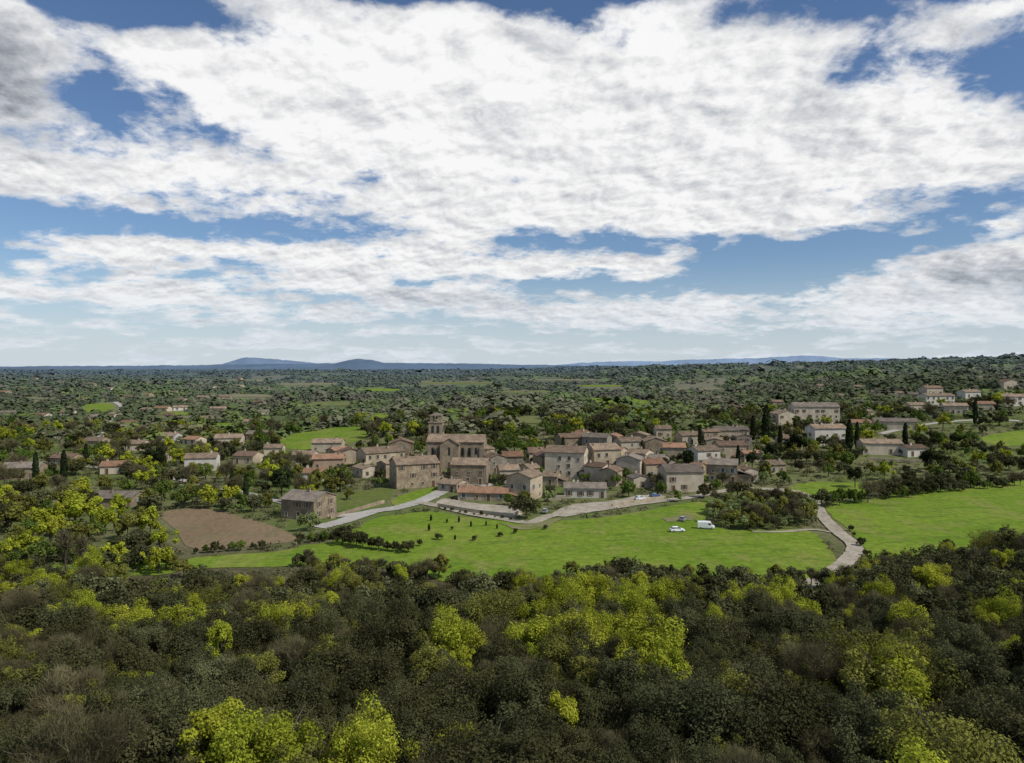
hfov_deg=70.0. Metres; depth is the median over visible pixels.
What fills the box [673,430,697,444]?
house
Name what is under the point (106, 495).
house
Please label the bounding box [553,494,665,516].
village square
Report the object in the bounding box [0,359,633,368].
mountains
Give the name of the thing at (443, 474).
house
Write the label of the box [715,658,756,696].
yellow green oak
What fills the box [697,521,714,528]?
parked van
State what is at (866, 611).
bare oak
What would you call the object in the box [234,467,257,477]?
yellow green tree
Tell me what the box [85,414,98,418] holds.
house
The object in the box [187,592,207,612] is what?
spring oak
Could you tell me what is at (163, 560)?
green tree
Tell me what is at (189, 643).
grey green oak
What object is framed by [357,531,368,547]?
evergreen tree
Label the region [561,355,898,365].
mountains
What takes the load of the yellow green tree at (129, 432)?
on the ground at (838, 545)
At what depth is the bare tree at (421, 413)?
462.90 m
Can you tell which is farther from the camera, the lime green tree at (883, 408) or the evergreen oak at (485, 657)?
the lime green tree at (883, 408)
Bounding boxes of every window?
[294,501,299,507]
[304,502,309,507]
[329,507,333,513]
[460,493,466,497]
[497,494,503,498]
[509,484,514,488]
[521,485,527,489]
[566,490,571,495]
[577,491,583,495]
[587,490,593,495]
[670,477,675,481]
[681,484,686,489]
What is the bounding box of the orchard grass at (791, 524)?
[709,507,807,527]
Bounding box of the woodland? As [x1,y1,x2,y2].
[0,352,1023,443]
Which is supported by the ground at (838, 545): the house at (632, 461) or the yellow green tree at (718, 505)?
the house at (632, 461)
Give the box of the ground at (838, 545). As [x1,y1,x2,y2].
[0,357,1023,761]
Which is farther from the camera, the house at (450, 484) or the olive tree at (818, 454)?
the olive tree at (818, 454)
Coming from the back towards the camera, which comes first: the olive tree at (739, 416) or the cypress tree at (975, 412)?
the olive tree at (739, 416)
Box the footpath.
[752,529,831,532]
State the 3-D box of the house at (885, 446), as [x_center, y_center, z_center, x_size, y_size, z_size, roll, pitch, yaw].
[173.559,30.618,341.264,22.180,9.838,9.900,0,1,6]
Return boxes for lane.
[417,487,783,523]
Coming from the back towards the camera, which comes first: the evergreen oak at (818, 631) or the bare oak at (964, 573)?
the bare oak at (964, 573)
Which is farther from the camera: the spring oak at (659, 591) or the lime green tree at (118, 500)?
the lime green tree at (118, 500)
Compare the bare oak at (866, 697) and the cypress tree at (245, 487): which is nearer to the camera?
the bare oak at (866, 697)
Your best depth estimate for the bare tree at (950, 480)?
264.92 m
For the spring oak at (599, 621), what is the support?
on the ground at (838, 545)
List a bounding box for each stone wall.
[329,500,384,518]
[437,503,521,517]
[549,495,565,499]
[611,496,664,505]
[868,457,924,462]
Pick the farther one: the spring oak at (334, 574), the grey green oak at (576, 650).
the spring oak at (334, 574)
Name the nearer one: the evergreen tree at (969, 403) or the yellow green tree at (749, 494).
the yellow green tree at (749, 494)
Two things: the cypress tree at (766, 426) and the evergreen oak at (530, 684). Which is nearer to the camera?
the evergreen oak at (530, 684)
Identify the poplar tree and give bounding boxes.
[53,523,76,569]
[67,533,91,563]
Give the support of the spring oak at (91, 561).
on the ground at (838, 545)
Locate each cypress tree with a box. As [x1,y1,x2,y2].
[31,452,39,477]
[60,450,68,477]
[83,443,88,463]
[229,468,234,478]
[243,474,248,496]
[697,424,702,444]
[736,445,740,464]
[750,415,756,439]
[761,404,771,443]
[777,425,782,449]
[845,419,853,451]
[854,421,859,448]
[902,423,908,443]
[972,397,977,423]
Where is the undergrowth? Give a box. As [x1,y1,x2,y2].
[0,410,1023,762]
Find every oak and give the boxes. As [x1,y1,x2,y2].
[0,554,5,567]
[0,558,34,579]
[0,581,17,593]
[0,586,46,621]
[0,604,10,627]
[0,623,27,634]
[0,624,38,647]
[0,634,29,668]
[0,650,59,717]
[0,651,35,688]
[0,671,41,723]
[0,702,87,762]
[0,710,38,734]
[0,725,22,762]
[1,585,44,602]
[1,717,44,745]
[9,693,153,762]
[10,635,47,658]
[12,585,40,612]
[12,638,104,717]
[18,566,58,587]
[18,628,42,643]
[21,631,73,670]
[22,662,108,720]
[26,586,58,602]
[29,600,83,635]
[35,603,116,648]
[37,575,66,587]
[41,712,57,721]
[45,592,66,610]
[47,579,90,601]
[47,601,83,611]
[48,622,119,671]
[58,677,110,720]
[64,544,110,579]
[65,587,112,617]
[67,586,88,601]
[69,688,140,731]
[74,564,107,583]
[81,558,102,575]
[83,603,97,620]
[84,618,128,672]
[93,610,115,627]
[95,633,162,675]
[95,658,117,677]
[96,684,138,701]
[99,672,133,694]
[100,667,140,682]
[101,556,130,584]
[103,691,145,714]
[105,596,154,627]
[110,623,132,637]
[111,670,162,698]
[111,712,193,762]
[112,652,177,682]
[114,616,162,655]
[116,670,153,690]
[124,671,184,732]
[130,574,149,581]
[132,752,185,762]
[133,619,148,628]
[135,618,171,653]
[137,617,177,635]
[141,681,231,733]
[141,707,168,733]
[143,669,174,684]
[153,666,170,681]
[155,588,191,612]
[155,602,206,627]
[157,612,237,658]
[158,652,177,662]
[159,584,195,598]
[159,641,183,659]
[163,607,240,652]
[163,653,182,674]
[165,673,193,703]
[166,735,212,762]
[170,646,211,680]
[170,696,245,762]
[173,619,182,636]
[177,646,233,698]
[178,658,214,682]
[184,672,294,711]
[184,677,227,700]
[185,579,228,605]
[186,608,224,625]
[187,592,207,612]
[196,704,286,762]
[198,648,268,694]
[203,648,236,660]
[204,619,232,656]
[207,603,248,647]
[208,602,242,621]
[208,654,252,683]
[209,698,274,762]
[218,623,257,655]
[223,605,280,655]
[228,588,238,600]
[230,572,276,595]
[230,585,274,612]
[234,573,251,587]
[236,646,264,656]
[238,649,285,686]
[238,703,326,762]
[240,695,276,722]
[241,591,267,614]
[241,598,299,619]
[246,649,260,657]
[258,603,293,635]
[259,580,276,599]
[259,636,292,682]
[261,632,318,675]
[261,642,273,651]
[265,681,286,710]
[265,690,295,716]
[266,741,318,762]
[272,575,285,585]
[272,604,337,644]
[275,702,297,727]
[276,596,322,623]
[277,660,340,712]
[280,666,320,693]
[283,633,304,680]
[286,588,315,604]
[289,699,340,750]
[292,729,323,761]
[294,636,370,709]
[296,716,337,757]
[297,701,343,720]
[299,632,340,684]
[301,595,341,611]
[310,587,325,600]
[311,560,326,578]
[311,604,345,625]
[314,612,347,632]
[316,739,351,762]
[319,688,422,762]
[320,591,339,608]
[321,561,351,587]
[321,740,355,762]
[323,621,367,651]
[323,677,372,711]
[324,588,348,605]
[325,590,372,618]
[332,704,354,734]
[333,564,363,596]
[333,636,408,710]
[334,626,351,637]
[339,719,375,749]
[341,616,360,630]
[344,707,374,724]
[345,593,393,630]
[347,648,405,681]
[351,601,436,660]
[353,695,379,715]
[356,720,414,762]
[361,676,407,717]
[364,573,385,591]
[367,660,455,757]
[383,596,418,622]
[385,696,458,762]
[392,671,419,693]
[393,563,408,581]
[397,637,419,663]
[400,657,411,681]
[404,631,449,691]
[404,740,443,762]
[405,651,431,686]
[409,605,445,648]
[415,660,465,696]
[416,602,489,660]
[417,623,478,650]
[421,581,438,593]
[423,655,507,730]
[425,687,480,743]
[427,711,556,762]
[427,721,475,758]
[430,729,547,762]
[432,647,457,668]
[437,581,453,590]
[448,645,475,672]
[451,587,467,603]
[457,586,529,626]
[464,574,475,592]
[465,672,496,709]
[465,718,509,742]
[466,635,491,666]
[467,618,504,648]
[471,643,494,671]
[473,658,503,676]
[474,632,528,664]
[476,710,501,730]
[479,611,522,642]
[483,695,543,736]
[488,598,517,620]
[489,634,530,662]
[492,655,527,688]
[492,655,559,733]
[497,608,566,652]
[498,588,506,597]
[504,706,563,749]
[511,565,537,590]
[513,571,536,584]
[513,593,560,621]
[516,653,560,679]
[518,618,530,624]
[520,623,531,640]
[523,603,597,646]
[523,641,553,664]
[526,625,573,676]
[527,589,545,598]
[528,576,541,587]
[529,573,563,596]
[529,602,560,625]
[529,727,585,762]
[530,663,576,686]
[531,741,608,762]
[540,639,602,679]
[540,676,584,709]
[541,573,574,605]
[542,616,606,662]
[544,689,578,727]
[548,579,604,612]
[549,714,576,747]
[549,719,612,755]
[550,600,613,643]
[555,594,602,616]
[556,572,607,597]
[562,680,633,735]
[563,654,602,693]
[570,623,626,657]
[572,570,613,602]
[586,645,649,712]
[586,720,606,752]
[592,606,634,641]
[592,633,638,705]
[593,746,630,762]
[594,594,625,617]
[595,716,635,749]
[596,726,644,755]
[600,584,616,594]
[603,565,627,580]
[603,590,624,604]
[607,718,689,761]
[609,575,660,618]
[609,590,643,612]
[612,640,661,692]
[618,740,651,762]
[619,604,689,673]
[620,583,643,595]
[623,696,700,756]
[626,665,769,756]
[627,679,692,741]
[629,570,647,588]
[631,661,702,708]
[645,577,684,604]
[645,603,671,623]
[647,596,673,616]
[647,617,662,627]
[647,730,693,762]
[649,636,692,682]
[660,587,709,620]
[661,573,680,583]
[662,734,734,762]
[669,604,696,627]
[671,667,708,698]
[672,569,691,575]
[672,607,753,650]
[676,576,708,601]
[677,632,723,657]
[679,632,696,653]
[679,739,711,758]
[682,652,709,677]
[687,649,731,668]
[687,694,790,759]
[687,752,702,762]
[693,647,729,667]
[693,655,734,679]
[699,601,730,623]
[704,632,737,654]
[710,682,747,711]
[711,734,742,760]
[713,611,775,645]
[714,741,781,762]
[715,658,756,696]
[717,578,748,602]
[719,649,788,690]
[720,681,829,754]
[721,639,755,665]
[723,592,750,619]
[726,661,876,761]
[726,672,754,688]
[730,626,755,648]
[735,586,774,606]
[737,576,769,598]
[740,640,790,678]
[741,641,774,654]
[747,629,777,650]
[748,597,803,641]
[755,583,785,603]
[760,743,807,762]
[763,597,803,618]
[763,740,810,761]
[766,629,798,651]
[769,572,798,604]
[771,631,802,670]
[771,631,821,667]
[771,745,803,762]
[774,632,852,686]
[776,593,821,615]
[779,605,823,629]
[782,662,819,687]
[790,679,844,722]
[791,643,857,684]
[793,610,832,640]
[794,719,865,762]
[800,711,841,762]
[809,627,838,643]
[811,617,969,703]
[816,582,859,610]
[816,623,846,647]
[816,643,905,700]
[824,570,844,594]
[828,679,901,760]
[831,613,880,635]
[832,670,857,698]
[839,568,860,589]
[840,603,853,617]
[842,739,901,762]
[842,753,884,762]
[843,639,940,726]
[845,690,876,704]
[848,603,865,615]
[850,606,876,619]
[850,620,877,644]
[852,602,897,630]
[852,612,874,625]
[855,572,906,599]
[857,590,899,614]
[858,555,881,568]
[867,596,902,618]
[868,693,1023,762]
[869,686,922,732]
[872,644,929,665]
[875,624,885,636]
[875,627,965,680]
[876,555,894,563]
[878,716,914,742]
[879,576,906,600]
[882,610,926,633]
[885,728,949,762]
[887,598,931,626]
[887,615,926,636]
[894,619,936,651]
[901,547,912,557]
[904,563,953,590]
[904,701,1012,762]
[905,606,967,650]
[910,690,935,711]
[913,626,954,659]
[916,573,951,589]
[916,665,946,706]
[923,701,955,724]
[928,643,1009,704]
[930,606,937,617]
[932,606,964,619]
[934,671,1006,711]
[937,541,949,549]
[937,583,961,602]
[941,614,995,665]
[942,542,956,550]
[943,684,1023,762]
[953,569,970,580]
[963,592,982,611]
[964,545,991,562]
[965,528,1012,545]
[965,603,989,623]
[969,536,1001,549]
[970,614,1023,642]
[971,582,1023,623]
[973,628,997,643]
[978,612,1001,631]
[978,676,1023,719]
[984,638,1009,669]
[989,628,1016,644]
[990,549,1006,568]
[992,632,1023,667]
[992,652,1009,682]
[994,627,1023,671]
[995,662,1021,685]
[1002,569,1023,576]
[1003,679,1023,692]
[1004,548,1020,561]
[1005,529,1023,548]
[1006,599,1023,617]
[1010,601,1023,625]
[1011,531,1023,551]
[1014,673,1023,689]
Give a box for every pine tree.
[142,445,167,463]
[268,467,293,496]
[497,446,508,454]
[658,457,670,463]
[676,449,693,463]
[744,451,759,466]
[761,443,777,453]
[783,432,807,448]
[846,467,862,487]
[917,448,942,463]
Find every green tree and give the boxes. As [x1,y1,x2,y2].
[0,427,9,438]
[0,445,9,452]
[0,450,10,460]
[0,484,19,499]
[0,489,27,503]
[0,502,33,528]
[2,429,17,438]
[2,537,20,560]
[5,524,29,545]
[6,416,19,422]
[6,435,29,445]
[7,544,30,559]
[8,446,24,453]
[10,423,17,428]
[11,530,39,558]
[15,426,25,433]
[16,431,31,438]
[16,447,33,457]
[19,518,37,529]
[21,495,39,510]
[22,423,30,431]
[22,438,36,449]
[23,507,55,523]
[24,427,38,433]
[25,536,59,563]
[30,472,48,490]
[31,515,71,538]
[33,439,54,454]
[34,432,43,438]
[38,500,52,509]
[39,501,71,523]
[43,484,88,502]
[44,466,59,476]
[51,493,95,519]
[53,420,63,429]
[55,515,66,529]
[61,490,86,502]
[64,434,76,441]
[66,544,91,558]
[67,522,99,540]
[68,496,118,520]
[71,476,92,492]
[72,517,107,542]
[73,437,86,445]
[75,442,101,455]
[77,457,92,466]
[80,545,98,557]
[89,419,101,426]
[94,443,115,459]
[95,475,113,488]
[95,507,119,534]
[100,541,127,564]
[109,493,131,517]
[113,511,141,536]
[114,437,124,445]
[116,478,135,490]
[119,451,132,459]
[122,428,137,437]
[131,455,158,468]
[132,468,159,487]
[133,506,146,520]
[137,487,159,497]
[137,506,159,533]
[139,546,173,573]
[144,526,179,546]
[147,423,161,430]
[150,463,165,474]
[152,479,174,498]
[159,458,168,467]
[161,552,175,568]
[163,436,173,447]
[163,553,177,568]
[167,448,184,466]
[169,485,199,507]
[174,419,189,426]
[175,559,193,577]
[183,482,198,503]
[185,474,200,483]
[189,461,199,469]
[191,445,212,452]
[192,443,217,451]
[195,417,203,423]
[196,463,213,479]
[197,484,220,508]
[202,544,209,550]
[204,426,214,434]
[210,428,223,436]
[214,485,241,500]
[224,425,234,432]
[226,541,235,550]
[228,438,242,446]
[229,464,240,475]
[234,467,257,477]
[235,427,245,433]
[235,540,246,549]
[236,492,246,508]
[241,476,255,486]
[243,470,255,482]
[249,418,258,425]
[253,428,264,435]
[254,431,269,447]
[256,458,276,483]
[262,492,273,507]
[267,451,274,459]
[269,432,280,443]
[271,479,293,487]
[274,449,283,455]
[276,458,289,466]
[283,422,296,434]
[291,464,303,476]
[297,512,321,531]
[298,484,316,490]
[305,531,315,542]
[306,474,321,489]
[308,468,325,481]
[313,559,326,568]
[319,531,328,538]
[320,475,344,492]
[322,466,346,476]
[325,553,342,568]
[344,471,352,487]
[344,488,354,497]
[350,414,361,425]
[370,559,377,570]
[375,476,387,486]
[378,421,393,433]
[384,434,391,444]
[394,409,403,414]
[396,423,401,431]
[406,420,418,436]
[413,440,419,448]
[417,443,423,451]
[429,553,451,578]
[477,407,486,417]
[482,419,492,428]
[492,439,505,448]
[501,426,521,437]
[502,493,513,501]
[503,410,513,417]
[504,405,518,411]
[506,421,515,431]
[506,435,517,450]
[517,438,539,449]
[518,489,530,506]
[523,425,536,438]
[535,499,541,512]
[537,440,543,446]
[539,420,553,430]
[541,490,555,501]
[545,423,552,435]
[545,424,564,434]
[548,413,564,418]
[562,560,580,573]
[563,423,578,430]
[565,412,575,418]
[568,417,583,428]
[576,412,584,420]
[577,472,590,481]
[594,421,603,432]
[596,561,609,568]
[597,406,609,412]
[602,428,611,433]
[608,417,617,422]
[611,472,622,481]
[618,403,630,411]
[620,481,635,496]
[622,467,631,478]
[635,424,644,430]
[639,407,658,414]
[641,414,655,422]
[650,418,660,426]
[655,480,667,492]
[660,419,677,429]
[674,489,681,499]
[680,563,695,573]
[702,507,722,522]
[705,500,713,510]
[711,479,721,487]
[712,500,726,514]
[716,412,729,418]
[721,509,741,526]
[722,416,733,425]
[722,495,733,502]
[725,499,735,503]
[732,503,741,509]
[734,515,750,529]
[737,490,757,500]
[740,507,749,513]
[743,406,754,412]
[746,403,756,408]
[748,513,763,529]
[756,496,765,503]
[758,471,768,481]
[759,461,774,481]
[759,505,774,514]
[760,435,769,443]
[762,453,773,459]
[766,564,782,573]
[767,404,776,409]
[770,431,777,439]
[771,505,784,514]
[775,495,788,509]
[776,470,788,479]
[778,442,787,451]
[778,510,788,516]
[780,519,787,528]
[781,487,795,495]
[786,444,800,461]
[786,476,792,482]
[792,415,801,422]
[792,426,801,434]
[795,491,807,497]
[796,502,814,523]
[797,434,815,451]
[804,416,813,422]
[805,443,818,449]
[806,447,817,453]
[806,497,817,509]
[806,501,818,509]
[817,416,831,421]
[822,462,835,476]
[823,450,840,467]
[825,458,835,466]
[828,443,845,462]
[828,490,839,505]
[835,488,847,505]
[839,451,854,464]
[845,411,859,418]
[845,488,857,503]
[851,407,868,418]
[852,424,866,433]
[856,490,865,502]
[857,446,866,454]
[860,401,878,408]
[860,430,875,438]
[862,419,888,433]
[863,462,875,474]
[874,461,895,478]
[876,405,892,413]
[880,459,893,465]
[892,489,901,497]
[900,485,908,496]
[908,423,928,435]
[910,410,924,418]
[910,432,922,439]
[924,464,935,474]
[933,465,943,475]
[935,432,944,446]
[936,415,952,428]
[937,398,946,403]
[940,438,949,451]
[947,456,964,472]
[954,428,980,446]
[957,424,966,431]
[959,471,980,487]
[960,438,970,448]
[964,447,970,453]
[967,451,986,465]
[983,480,993,488]
[988,460,1004,475]
[991,392,1002,401]
[995,409,1008,416]
[996,440,1005,448]
[999,448,1012,454]
[1015,443,1023,454]
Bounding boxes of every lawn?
[336,489,393,511]
[391,486,437,505]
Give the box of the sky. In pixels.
[0,0,1023,366]
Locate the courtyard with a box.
[436,498,522,515]
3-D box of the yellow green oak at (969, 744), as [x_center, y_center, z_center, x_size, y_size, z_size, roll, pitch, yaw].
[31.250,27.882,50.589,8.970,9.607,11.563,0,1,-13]
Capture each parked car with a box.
[541,508,548,512]
[634,495,645,499]
[649,493,660,496]
[669,526,684,531]
[679,516,686,521]
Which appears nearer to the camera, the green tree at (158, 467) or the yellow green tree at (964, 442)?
the green tree at (158, 467)
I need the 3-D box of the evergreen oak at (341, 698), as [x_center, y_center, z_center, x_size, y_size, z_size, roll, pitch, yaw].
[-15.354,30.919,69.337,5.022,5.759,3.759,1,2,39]
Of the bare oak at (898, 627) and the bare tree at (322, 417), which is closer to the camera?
the bare oak at (898, 627)
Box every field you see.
[24,397,54,398]
[44,553,179,575]
[81,403,114,411]
[161,411,187,414]
[162,509,296,549]
[195,379,262,380]
[208,394,272,396]
[216,423,232,426]
[278,426,369,449]
[281,383,338,384]
[308,401,349,405]
[357,388,403,390]
[372,413,389,417]
[418,382,491,383]
[493,390,549,392]
[516,416,540,422]
[525,379,593,380]
[577,385,622,386]
[590,398,649,403]
[664,388,723,389]
[790,482,864,499]
[982,430,1023,445]
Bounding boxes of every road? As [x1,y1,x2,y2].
[47,462,372,516]
[97,402,121,436]
[314,483,494,527]
[879,419,1021,433]
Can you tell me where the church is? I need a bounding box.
[426,412,494,468]
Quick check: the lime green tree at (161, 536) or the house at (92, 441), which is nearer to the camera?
the lime green tree at (161, 536)
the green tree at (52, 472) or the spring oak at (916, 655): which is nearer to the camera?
the spring oak at (916, 655)
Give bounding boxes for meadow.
[185,500,835,589]
[825,480,1023,560]
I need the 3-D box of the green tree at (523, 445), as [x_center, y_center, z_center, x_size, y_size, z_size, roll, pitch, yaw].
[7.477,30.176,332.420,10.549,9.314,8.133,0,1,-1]
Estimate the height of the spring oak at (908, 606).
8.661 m
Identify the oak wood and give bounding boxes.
[0,529,1023,634]
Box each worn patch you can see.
[499,518,560,529]
[662,514,695,521]
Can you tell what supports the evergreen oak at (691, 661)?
on the ground at (838, 545)
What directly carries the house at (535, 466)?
on the ground at (838, 545)
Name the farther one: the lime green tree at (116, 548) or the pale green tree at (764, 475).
the pale green tree at (764, 475)
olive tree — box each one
[28,488,52,503]
[29,553,46,559]
[50,527,70,538]
[63,440,75,449]
[99,486,111,489]
[99,550,116,567]
[106,537,124,546]
[119,463,134,479]
[119,530,140,549]
[121,549,145,568]
[132,543,157,568]
[135,496,148,509]
[137,428,150,435]
[143,493,164,510]
[173,466,186,483]
[200,418,216,425]
[202,423,211,430]
[219,497,232,510]
[220,447,229,459]
[226,444,238,453]
[232,447,243,452]
[241,443,255,450]
[244,465,254,470]
[245,493,264,511]
[249,542,257,548]
[251,440,263,450]
[262,454,272,463]
[279,464,291,471]
[291,553,305,565]
[314,533,320,539]
[374,468,383,475]
[385,560,400,572]
[389,414,399,423]
[390,561,404,572]
[409,412,418,419]
[413,569,426,578]
[444,425,453,433]
[474,419,483,427]
[476,428,489,437]
[519,422,528,428]
[545,484,555,492]
[582,419,589,429]
[587,426,595,432]
[587,564,600,571]
[616,423,623,427]
[697,411,710,418]
[734,414,746,423]
[786,566,806,582]
[808,487,831,505]
[813,449,825,460]
[815,435,828,447]
[816,420,829,423]
[820,566,834,584]
[836,462,851,474]
[843,410,853,418]
[880,488,891,498]
[883,433,896,438]
[902,464,910,471]
[926,429,937,441]
[937,473,950,477]
[939,461,959,473]
[940,481,952,491]
[951,481,965,491]
[955,466,973,480]
[958,480,968,490]
[967,438,977,448]
[972,479,985,488]
[976,415,992,424]
[978,424,987,433]
[978,444,986,452]
[986,474,997,481]
[992,450,1004,459]
[997,477,1010,487]
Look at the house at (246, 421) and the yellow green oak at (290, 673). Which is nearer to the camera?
the yellow green oak at (290, 673)
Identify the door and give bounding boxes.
[486,494,490,500]
[671,485,675,491]
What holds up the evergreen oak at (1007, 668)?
on the ground at (838, 545)
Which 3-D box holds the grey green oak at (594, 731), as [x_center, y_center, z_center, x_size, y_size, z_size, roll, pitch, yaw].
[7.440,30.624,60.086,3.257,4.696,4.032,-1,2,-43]
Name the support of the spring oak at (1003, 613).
on the ground at (838, 545)
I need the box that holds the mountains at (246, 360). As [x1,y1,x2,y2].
[192,357,317,365]
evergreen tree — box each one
[0,500,21,507]
[0,503,9,525]
[9,469,25,480]
[12,480,40,493]
[19,436,37,441]
[28,502,43,511]
[44,454,51,463]
[48,462,56,470]
[60,429,70,436]
[68,460,84,475]
[72,429,91,438]
[82,490,99,503]
[102,423,119,430]
[103,427,114,434]
[130,529,150,548]
[135,442,151,449]
[146,474,168,495]
[159,469,176,480]
[168,421,178,428]
[185,429,193,435]
[209,541,219,552]
[210,440,220,446]
[222,441,230,448]
[257,539,265,546]
[260,482,269,489]
[270,436,280,443]
[294,533,305,542]
[302,460,313,466]
[324,562,332,572]
[328,470,349,491]
[333,525,351,544]
[343,533,350,545]
[346,530,362,546]
[355,440,364,447]
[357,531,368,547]
[359,422,383,435]
[367,442,380,446]
[367,537,373,548]
[370,536,384,549]
[382,541,390,548]
[390,541,399,549]
[398,540,414,552]
[401,563,411,574]
[414,426,425,435]
[429,406,438,414]
[435,533,443,537]
[490,433,498,441]
[491,422,502,430]
[492,416,509,423]
[497,474,508,484]
[508,495,538,518]
[521,405,532,414]
[561,417,570,423]
[586,406,595,414]
[589,419,596,427]
[597,421,613,430]
[611,427,625,433]
[619,430,626,436]
[648,564,669,576]
[649,412,663,418]
[662,410,674,416]
[665,564,674,572]
[696,483,713,497]
[707,408,720,417]
[724,481,751,494]
[756,425,761,436]
[770,425,778,431]
[783,449,805,461]
[791,420,811,430]
[794,460,803,471]
[804,451,811,460]
[840,404,845,409]
[840,442,849,451]
[849,450,858,459]
[855,537,866,545]
[862,550,871,554]
[873,478,901,496]
[882,412,894,417]
[899,406,917,417]
[901,471,916,481]
[903,479,922,495]
[906,489,915,494]
[913,434,929,445]
[913,477,939,493]
[925,474,941,479]
[929,437,935,445]
[933,476,945,490]
[937,455,950,463]
[943,440,957,453]
[949,433,961,441]
[955,400,972,407]
[955,471,967,479]
[961,462,976,467]
[968,396,987,400]
[975,441,985,451]
[984,453,1016,464]
[991,415,1008,423]
[992,480,1000,486]
[994,403,1002,409]
[1003,458,1016,468]
[1017,455,1023,469]
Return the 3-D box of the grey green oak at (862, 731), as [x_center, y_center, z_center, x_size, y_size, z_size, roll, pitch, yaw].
[26.908,28.454,56.790,6.152,9.000,8.455,1,2,47]
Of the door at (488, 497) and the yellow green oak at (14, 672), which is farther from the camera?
the door at (488, 497)
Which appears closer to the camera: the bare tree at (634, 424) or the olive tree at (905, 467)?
the olive tree at (905, 467)
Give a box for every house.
[0,410,16,413]
[0,460,47,480]
[36,413,51,416]
[49,451,82,465]
[59,410,77,415]
[83,435,111,446]
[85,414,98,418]
[94,488,142,507]
[99,458,130,473]
[108,412,121,417]
[119,420,136,425]
[124,438,148,450]
[154,406,172,410]
[156,413,174,416]
[157,431,183,441]
[172,405,187,410]
[182,436,206,444]
[183,449,220,469]
[209,406,226,410]
[213,432,244,444]
[219,395,231,398]
[232,448,264,463]
[242,419,259,425]
[246,428,268,440]
[257,409,268,414]
[263,441,285,454]
[279,487,337,519]
[292,449,319,463]
[302,464,328,480]
[311,436,344,451]
[312,451,344,467]
[325,445,347,452]
[336,445,357,463]
[351,461,376,477]
[356,444,404,464]
[377,456,393,477]
[388,435,413,455]
[389,454,439,488]
[436,475,474,492]
[439,468,450,480]
[450,454,490,484]
[457,482,516,501]
[483,451,506,473]
[496,461,520,483]
[500,448,523,464]
[503,467,543,499]
[519,461,541,471]
[523,446,544,463]
[532,451,544,468]
[542,469,568,485]
[544,443,588,478]
[555,431,582,445]
[563,478,606,497]
[573,428,592,433]
[578,459,612,480]
[581,430,611,445]
[586,442,620,464]
[598,463,623,486]
[611,431,622,442]
[613,434,643,448]
[616,452,643,478]
[620,447,628,455]
[626,446,654,456]
[626,469,655,487]
[627,429,650,438]
[642,455,666,475]
[643,434,667,453]
[647,451,675,463]
[653,423,671,441]
[656,461,704,491]
[662,441,686,459]
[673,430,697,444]
[685,443,720,462]
[690,459,706,475]
[695,427,723,443]
[702,457,712,472]
[705,435,723,444]
[708,455,751,483]
[709,424,749,436]
[711,438,746,457]
[731,431,752,449]
[732,448,762,461]
[738,463,758,481]
[758,457,787,473]
[769,400,782,404]
[770,408,796,424]
[775,433,789,442]
[787,401,839,423]
[804,421,846,444]
[813,384,823,388]
[845,418,871,430]
[856,436,903,454]
[865,408,873,414]
[870,416,918,429]
[889,391,903,396]
[900,442,928,456]
[901,401,924,409]
[907,392,918,397]
[918,384,942,393]
[918,391,954,404]
[939,401,968,413]
[956,388,980,398]
[968,399,996,410]
[997,378,1018,388]
[999,392,1023,405]
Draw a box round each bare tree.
[0,437,20,452]
[0,462,21,484]
[5,451,29,461]
[9,420,26,425]
[40,435,49,441]
[47,474,66,493]
[53,481,68,491]
[57,456,78,464]
[63,419,77,429]
[69,445,83,453]
[81,419,93,429]
[94,455,109,465]
[100,439,121,450]
[107,445,121,460]
[116,436,132,451]
[116,459,129,468]
[126,460,147,487]
[136,424,150,430]
[149,435,163,446]
[163,426,172,431]
[179,464,198,479]
[188,439,211,451]
[193,427,207,434]
[197,478,219,489]
[210,442,223,451]
[214,458,236,483]
[224,475,243,487]
[246,433,255,439]
[248,424,257,429]
[259,466,269,481]
[264,429,274,436]
[265,417,275,427]
[270,420,284,430]
[279,450,292,461]
[289,450,310,473]
[290,473,311,488]
[302,548,314,566]
[305,554,318,567]
[318,414,327,424]
[340,557,351,565]
[347,477,356,488]
[357,556,372,563]
[366,422,376,436]
[376,557,387,574]
[409,562,418,576]
[412,557,439,577]
[418,408,427,417]
[453,405,463,412]
[460,412,477,426]
[548,411,560,416]
[592,410,607,420]
[606,405,618,414]
[618,409,625,415]
[628,421,639,432]
[649,473,663,487]
[710,489,723,496]
[715,471,730,487]
[719,508,730,525]
[722,435,732,440]
[732,410,743,415]
[740,499,752,512]
[743,411,758,420]
[746,414,756,421]
[746,503,765,511]
[748,487,759,496]
[756,510,775,528]
[757,489,770,501]
[765,485,786,499]
[765,499,778,512]
[769,516,779,529]
[770,443,783,456]
[782,498,804,521]
[783,427,792,434]
[784,493,799,506]
[788,508,806,522]
[798,494,808,500]
[802,566,820,584]
[808,570,824,583]
[814,458,826,472]
[827,435,844,445]
[827,440,837,447]
[839,401,850,407]
[857,478,880,502]
[874,410,882,417]
[874,480,885,498]
[888,473,902,483]
[917,402,937,413]
[944,476,957,486]
[985,445,997,451]
[998,445,1011,450]
[1001,395,1016,406]
[1007,471,1022,485]
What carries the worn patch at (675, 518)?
on the meadow at (647, 536)
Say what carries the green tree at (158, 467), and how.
on the ground at (838, 545)
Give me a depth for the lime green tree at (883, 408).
451.23 m
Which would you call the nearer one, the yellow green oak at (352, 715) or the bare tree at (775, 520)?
the yellow green oak at (352, 715)
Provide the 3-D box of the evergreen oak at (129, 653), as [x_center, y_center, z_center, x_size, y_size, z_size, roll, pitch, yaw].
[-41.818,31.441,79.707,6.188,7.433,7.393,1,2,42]
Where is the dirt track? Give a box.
[752,487,863,588]
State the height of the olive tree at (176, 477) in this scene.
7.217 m

